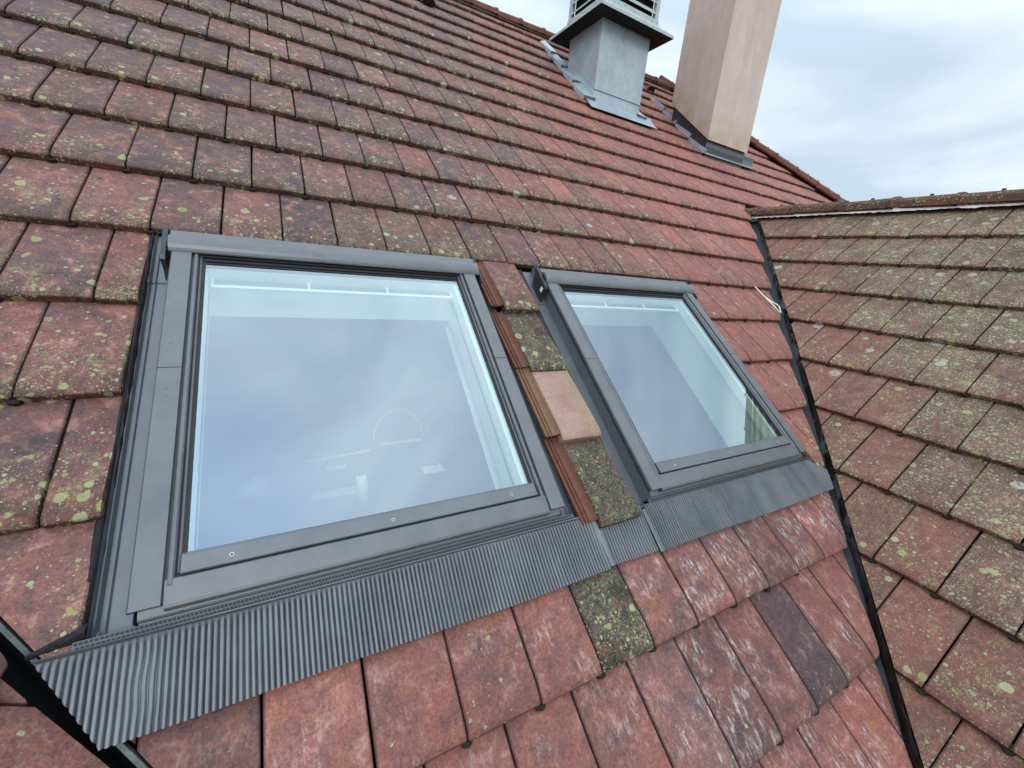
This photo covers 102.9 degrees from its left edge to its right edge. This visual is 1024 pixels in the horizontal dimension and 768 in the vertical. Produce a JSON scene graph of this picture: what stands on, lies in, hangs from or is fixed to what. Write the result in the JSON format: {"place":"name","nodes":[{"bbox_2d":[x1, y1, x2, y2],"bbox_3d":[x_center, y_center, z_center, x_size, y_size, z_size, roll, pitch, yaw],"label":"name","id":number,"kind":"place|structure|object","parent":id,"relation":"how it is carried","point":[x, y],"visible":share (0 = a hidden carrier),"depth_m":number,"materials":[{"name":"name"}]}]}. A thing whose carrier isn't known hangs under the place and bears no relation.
{"place":"outdoors","nodes":[
{"label":"outdoors","id":0,"kind":"place"},
{"bbox_2d":[0,652,108,767],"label":"tiled roof","id":1,"kind":"structure","parent":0,"point":[32,737],"depth_m":0.71,"materials":[{"name":"ceramic"}]},
{"bbox_2d":[236,476,267,498],"bbox_3d":[-1.943,0.749,3.053,0.189,0.082,0.238,-4,19,-29],"label":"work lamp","id":2,"kind":"object","parent":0,"point":[254,486],"visible":1,"depth_m":2.98,"materials":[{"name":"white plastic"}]},
{"bbox_2d":[318,458,356,482],"bbox_3d":[-1.427,0.705,3.342,0.279,0.098,0.164,-4,19,-29],"label":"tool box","id":3,"kind":"object","parent":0,"point":[335,470],"visible":0.93,"depth_m":3.31,"materials":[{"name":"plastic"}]},
{"bbox_2d":[197,392,495,549],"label":"attic floor","id":4,"kind":"structure","parent":0,"point":[278,446],"depth_m":3.62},
{"bbox_2d":[311,486,357,499],"bbox_3d":[-1.342,0.825,3.096,0.328,0.025,0.057,-4,19,-29],"label":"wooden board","id":5,"kind":"object","parent":4,"relation":"on","point":[333,493],"visible":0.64,"depth_m":3.08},
{"bbox_2d":[306,449,369,462],"bbox_3d":[-1.548,0.643,3.660,0.541,0.016,0.021,-6,20,-35],"label":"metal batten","id":6,"kind":"object","parent":4,"relation":"on","point":[336,456],"visible":1,"depth_m":3.64,"materials":[{"name":"white metal"}]},
{"bbox_2d":[372,409,452,445],"bbox_3d":[-0.984,0.404,4.120,0.825,0.318,0.130,-4,19,-29],"label":"cable","id":7,"kind":"object","parent":4,"relation":"on","point":[401,441],"visible":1,"depth_m":4.07,"materials":[{"name":"white plastic"}]},
{"bbox_2d":[356,472,368,505],"bbox_3d":[-1.095,0.768,2.998,0.097,0.240,0.074,10,17,14],"label":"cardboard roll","id":8,"kind":"object","parent":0,"point":[362,488],"visible":1,"depth_m":2.97,"materials":[{"name":"white cardboard"}]},
{"bbox_2d":[421,463,445,474],"bbox_3d":[-0.681,0.736,3.526,0.180,0.052,0.131,-4,19,-29],"label":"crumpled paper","id":9,"kind":"object","parent":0,"point":[436,468],"visible":1,"depth_m":3.52,"materials":[{"name":"white paper"}]},
{"bbox_2d":[0,0,912,767],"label":"tiled roof","id":10,"kind":"structure","parent":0,"point":[494,144],"depth_m":1.54,"materials":[{"name":"tile"}]},
{"bbox_2d":[0,616,152,767],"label":"valley gutter","id":11,"kind":"object","parent":10,"relation":"attached to","point":[22,677],"visible":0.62,"depth_m":0.78,"materials":[{"name":"metal"}]},
{"bbox_2d":[31,227,610,750],"bbox_3d":[-0.510,0.068,1.384,1.313,0.270,1.463,-4,57,-29],"label":"skylight","id":12,"kind":"object","parent":10,"relation":"attached to","point":[179,629],"visible":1,"depth_m":1.05,"materials":[{"name":"grey metal"}]},
{"bbox_2d":[540,0,673,128],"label":"ventilation turret","id":13,"kind":"object","parent":10,"relation":"on","point":[609,44],"visible":0.97,"depth_m":4.37,"materials":[{"name":"metal"}]},
{"bbox_2d":[518,265,833,565],"bbox_3d":[0.685,0.018,2.065,1.483,0.340,1.444,-4,57,-29],"label":"skylight","id":14,"kind":"object","parent":10,"relation":"attached to","point":[760,465],"visible":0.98,"depth_m":1.90,"materials":[{"name":"grey metal"}]},
{"bbox_2d":[650,0,781,168],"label":"chimney","id":15,"kind":"object","parent":10,"relation":"on","point":[724,55],"visible":0.97,"depth_m":4.83,"materials":[{"name":"beige paint"}]},
{"bbox_2d":[755,286,780,312],"bbox_3d":[1.906,-0.628,3.039,0.216,0.173,0.064,17,20,35],"label":"cable","id":16,"kind":"object","parent":10,"relation":"on","point":[770,301],"visible":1,"depth_m":3.02,"materials":[{"name":"white plastic"}]},
{"bbox_2d":[749,221,939,767],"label":"valley gutter","id":17,"kind":"object","parent":10,"relation":"attached to","point":[883,660],"visible":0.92,"depth_m":1.84,"materials":[{"name":"metal"}]},
{"bbox_2d":[205,316,727,462],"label":"attic wall","id":18,"kind":"structure","parent":0,"point":[258,361],"depth_m":4.51,"materials":[{"name":"paint"}]},
{"bbox_2d":[443,320,502,488],"bbox_3d":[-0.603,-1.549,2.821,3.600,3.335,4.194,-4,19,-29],"label":"window frame","id":19,"kind":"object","parent":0,"point":[494,473],"depth_m":1.80,"materials":[{"name":"paint"}]},
{"bbox_2d":[471,416,477,433],"bbox_3d":[-0.390,0.388,4.413,0.081,0.295,0.081,-4,19,-29],"label":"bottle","id":20,"kind":"object","parent":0,"point":[473,430],"visible":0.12,"depth_m":4.40,"materials":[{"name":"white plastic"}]},
{"bbox_2d":[478,0,1023,201],"label":"sky","id":21,"kind":"structure","parent":0,"point":[877,99],"materials":[{"name":"white"}]},
{"bbox_2d":[744,188,1023,767],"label":"tiled roof","id":22,"kind":"structure","parent":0,"point":[906,315],"depth_m":1.99,"materials":[{"name":"tile"}]}
]}

